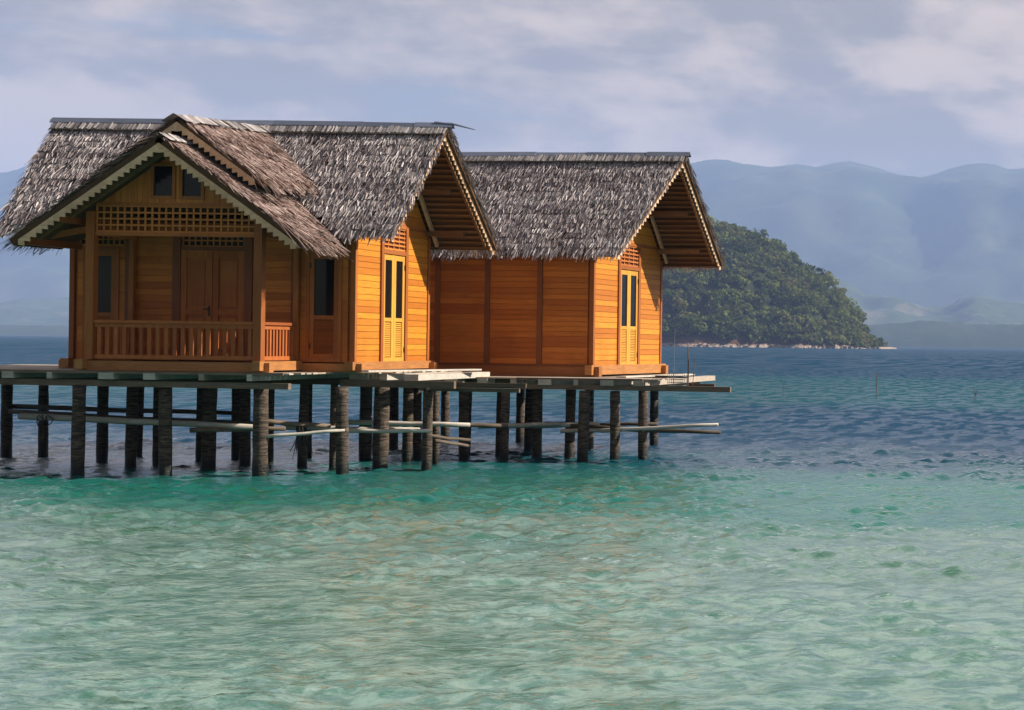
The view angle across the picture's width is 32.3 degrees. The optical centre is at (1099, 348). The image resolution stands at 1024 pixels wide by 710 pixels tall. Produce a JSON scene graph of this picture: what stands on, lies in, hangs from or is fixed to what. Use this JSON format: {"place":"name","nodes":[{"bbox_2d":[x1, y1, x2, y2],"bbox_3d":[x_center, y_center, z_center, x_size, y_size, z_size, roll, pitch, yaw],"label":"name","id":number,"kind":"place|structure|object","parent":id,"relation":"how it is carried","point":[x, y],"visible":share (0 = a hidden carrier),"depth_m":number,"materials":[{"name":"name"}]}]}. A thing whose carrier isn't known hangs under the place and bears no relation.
{"place":"outdoors","nodes":[
{"label":"outdoors","id":0,"kind":"place"},
{"bbox_2d":[0,113,503,372],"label":"stilt house","id":1,"kind":"structure","parent":0,"point":[196,244],"depth_m":28.25,"materials":[{"name":"brown wood"}]},
{"bbox_2d":[82,247,119,358],"bbox_3d":[-18.020,-0.830,28.262,0.640,2.025,0.055,1,0,0],"label":"door frame","id":2,"kind":"structure","parent":1,"relation":"in","point":[117,264],"depth_m":28.23,"materials":[{"name":"brown wood"}]},
{"bbox_2d":[98,250,115,353],"bbox_3d":[-18.020,-0.830,28.262,0.510,1.895,0.035,1,0,0],"label":"door","id":3,"kind":"structure","parent":1,"relation":"in","point":[107,258],"depth_m":28.26,"materials":[{"name":"brown wood"}]},
{"bbox_2d":[150,163,175,198],"bbox_3d":[-16.133,-2.892,26.980,0.430,0.620,0.050,1,0,0],"label":"window","id":4,"kind":"structure","parent":1,"relation":"in","point":[162,175],"depth_m":26.99,"materials":[{"name":"brown wood"}]},
{"bbox_2d":[179,165,204,199],"bbox_3d":[-15.638,-2.885,26.980,0.430,0.620,0.050,1,0,0],"label":"window","id":5,"kind":"structure","parent":1,"relation":"in","point":[189,187],"depth_m":26.99,"materials":[{"name":"brown wood"}]},
{"bbox_2d":[180,250,212,359],"bbox_3d":[-16.300,-0.789,28.235,0.566,1.980,0.090,1,0,0],"label":"door","id":6,"kind":"structure","parent":1,"relation":"in","point":[196,300],"depth_m":28.25,"materials":[{"name":"brown wood"}]},
{"bbox_2d":[212,250,243,360],"bbox_3d":[-15.722,-0.781,28.260,0.566,1.980,0.040,1,0,0],"label":"door","id":7,"kind":"structure","parent":1,"relation":"in","point":[228,266],"depth_m":28.25,"materials":[{"name":"brown wood"}]},
{"bbox_2d":[305,250,342,361],"bbox_3d":[-14.001,-0.776,28.262,0.640,2.025,0.055,1,0,0],"label":"door frame","id":8,"kind":"structure","parent":1,"relation":"in","point":[307,359],"depth_m":28.23,"materials":[{"name":"brown wood"}]},
{"bbox_2d":[309,253,338,358],"bbox_3d":[-14.001,-0.776,28.259,0.510,1.895,0.042,1,0,0],"label":"door","id":9,"kind":"structure","parent":1,"relation":"in","point":[323,270],"depth_m":28.25,"materials":[{"name":"brown wood"}]},
{"bbox_2d":[383,254,393,360],"bbox_3d":[-13.457,-0.771,29.573,0.035,2.020,0.446,1,0,0],"label":"door","id":10,"kind":"structure","parent":1,"relation":"in","point":[389,259],"depth_m":29.63,"materials":[{"name":"yellow wood"}]},
{"bbox_2d":[393,255,404,360],"bbox_3d":[-13.454,-0.771,30.027,0.042,2.020,0.446,1,0,0],"label":"door","id":11,"kind":"structure","parent":1,"relation":"in","point":[399,261],"depth_m":30.06,"materials":[{"name":"yellow wood"}]},
{"bbox_2d":[0,335,1023,709],"bbox_3d":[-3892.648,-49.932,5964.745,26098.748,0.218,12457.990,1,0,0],"label":"water","id":12,"kind":"structure","parent":0,"point":[816,529],"depth_m":17.29,"materials":[{"name":"teal liquid"}]},
{"bbox_2d":[0,364,526,475],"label":"stilt platform","id":13,"kind":"structure","parent":12,"relation":"in","point":[421,440],"depth_m":28.66,"materials":[{"name":"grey wood"}]},
{"bbox_2d":[36,415,52,456],"bbox_3d":[-18.537,1.522,27.465,0.296,0.742,0.108,1,0,0],"label":"rope","id":14,"kind":"object","parent":13,"relation":"hanging from","point":[43,431],"visible":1,"depth_m":27.43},
{"bbox_2d":[290,427,312,459],"bbox_3d":[-14.344,1.694,28.149,0.325,0.605,0.284,1,0,0],"label":"dead branch","id":15,"kind":"object","parent":13,"relation":"hanging from","point":[304,437],"visible":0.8,"depth_m":28.13,"materials":[{"name":"wood"}]},
{"bbox_2d":[361,369,481,371],"bbox_3d":[-12.737,0.404,29.525,0.160,0.030,3.073,1,0,16],"label":"loose plank","id":16,"kind":"object","parent":13,"relation":"on","point":[420,370],"visible":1,"depth_m":29.47,"materials":[{"name":"grey wood"}]},
{"bbox_2d":[389,374,730,461],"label":"stilt platform","id":17,"kind":"structure","parent":12,"relation":"in","point":[529,424],"depth_m":31.57,"materials":[{"name":"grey wood"}]},
{"bbox_2d":[616,374,692,377],"bbox_3d":[-9.574,0.576,33.800,0.220,0.030,3.626,1,0,7],"label":"loose plank","id":18,"kind":"object","parent":17,"relation":"on","point":[648,375],"visible":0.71,"depth_m":33.00,"materials":[{"name":"grey wood"}]},
{"bbox_2d":[655,375,685,377],"bbox_3d":[-8.784,0.572,32.100,0.650,0.050,0.090,1,0,0],"label":"loose plank","id":19,"kind":"object","parent":17,"relation":"on","point":[660,376],"visible":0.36,"depth_m":32.05,"materials":[{"name":"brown wood"}]},
{"bbox_2d":[667,373,686,385],"bbox_3d":[-8.469,0.611,31.360,0.308,0.248,0.288,1,0,0],"label":"wire cage","id":20,"kind":"object","parent":17,"relation":"on","point":[673,379],"visible":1,"depth_m":31.22,"materials":[{"name":"grey metal"}]},
{"bbox_2d":[687,343,694,385],"bbox_3d":[-8.187,0.320,31.345,0.153,0.861,0.039,1,0,-4],"label":"upright stick","id":21,"kind":"object","parent":17,"relation":"on","point":[688,368],"visible":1,"depth_m":31.33,"materials":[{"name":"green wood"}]},
{"bbox_2d":[0,159,1023,306],"bbox_3d":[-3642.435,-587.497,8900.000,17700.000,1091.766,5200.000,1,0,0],"label":"mountains","id":22,"kind":"structure","parent":0,"point":[947,237],"depth_m":7727.19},
{"bbox_2d":[0,271,1023,325],"bbox_3d":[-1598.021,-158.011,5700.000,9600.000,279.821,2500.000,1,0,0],"label":"foothills","id":23,"kind":"structure","parent":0,"point":[976,309],"depth_m":5205.89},
{"bbox_2d":[0,320,1023,348],"bbox_3d":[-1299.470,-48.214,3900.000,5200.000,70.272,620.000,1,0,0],"label":"distant shoreline","id":24,"kind":"structure","parent":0,"point":[926,334],"depth_m":3669.22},
{"bbox_2d":[0,0,1023,176],"label":"sky","id":25,"kind":"structure","parent":0,"point":[917,88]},
{"bbox_2d":[429,152,725,376],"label":"stilt house","id":26,"kind":"structure","parent":0,"point":[592,244],"depth_m":33.05,"materials":[{"name":"brown wood"}]},
{"bbox_2d":[620,270,628,364],"bbox_3d":[-10.382,-0.685,34.121,0.035,2.070,0.471,1,0,6],"label":"door","id":27,"kind":"structure","parent":26,"relation":"in","point":[624,273],"depth_m":34.17,"materials":[{"name":"yellow wood"}]},
{"bbox_2d":[628,271,637,363],"bbox_3d":[-10.330,-0.684,34.597,0.035,2.070,0.471,1,0,6],"label":"door","id":28,"kind":"structure","parent":26,"relation":"in","point":[633,275],"depth_m":34.64,"materials":[{"name":"yellow wood"}]},
{"bbox_2d":[662,234,896,348],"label":"island hill","id":29,"kind":"structure","parent":0,"point":[706,339],"depth_m":1176.94,"materials":[{"name":"green plant"}]},
{"bbox_2d":[662,288,674,302],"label":"tree","id":30,"kind":"object","parent":29,"relation":"on","point":[664,294],"visible":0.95,"depth_m":1150.35,"materials":[{"name":"green plant"}]},
{"bbox_2d":[722,300,731,306],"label":"tree","id":31,"kind":"object","parent":29,"relation":"on","point":[727,303],"visible":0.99,"depth_m":1169.46,"materials":[{"name":"green plant"}]},
{"bbox_2d":[666,345,880,348],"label":"shore rocks","id":32,"kind":"object","parent":29,"relation":"on","point":[851,347],"visible":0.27,"depth_m":1228.77,"materials":[{"name":"grey stone"}]},
{"bbox_2d":[662,215,887,347],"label":"forest","id":33,"kind":"object","parent":29,"relation":"on","point":[843,315],"visible":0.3,"depth_m":1208.42,"materials":[{"name":"green plant"}]},
{"bbox_2d":[791,260,801,266],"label":"tree","id":34,"kind":"object","parent":29,"relation":"on","point":[798,263],"visible":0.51,"depth_m":1292.69,"materials":[{"name":"green plant"}]},
{"bbox_2d":[815,268,825,273],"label":"tree","id":35,"kind":"object","parent":29,"relation":"on","point":[820,270],"visible":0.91,"depth_m":1293.21,"materials":[{"name":"green plant"}]}
]}

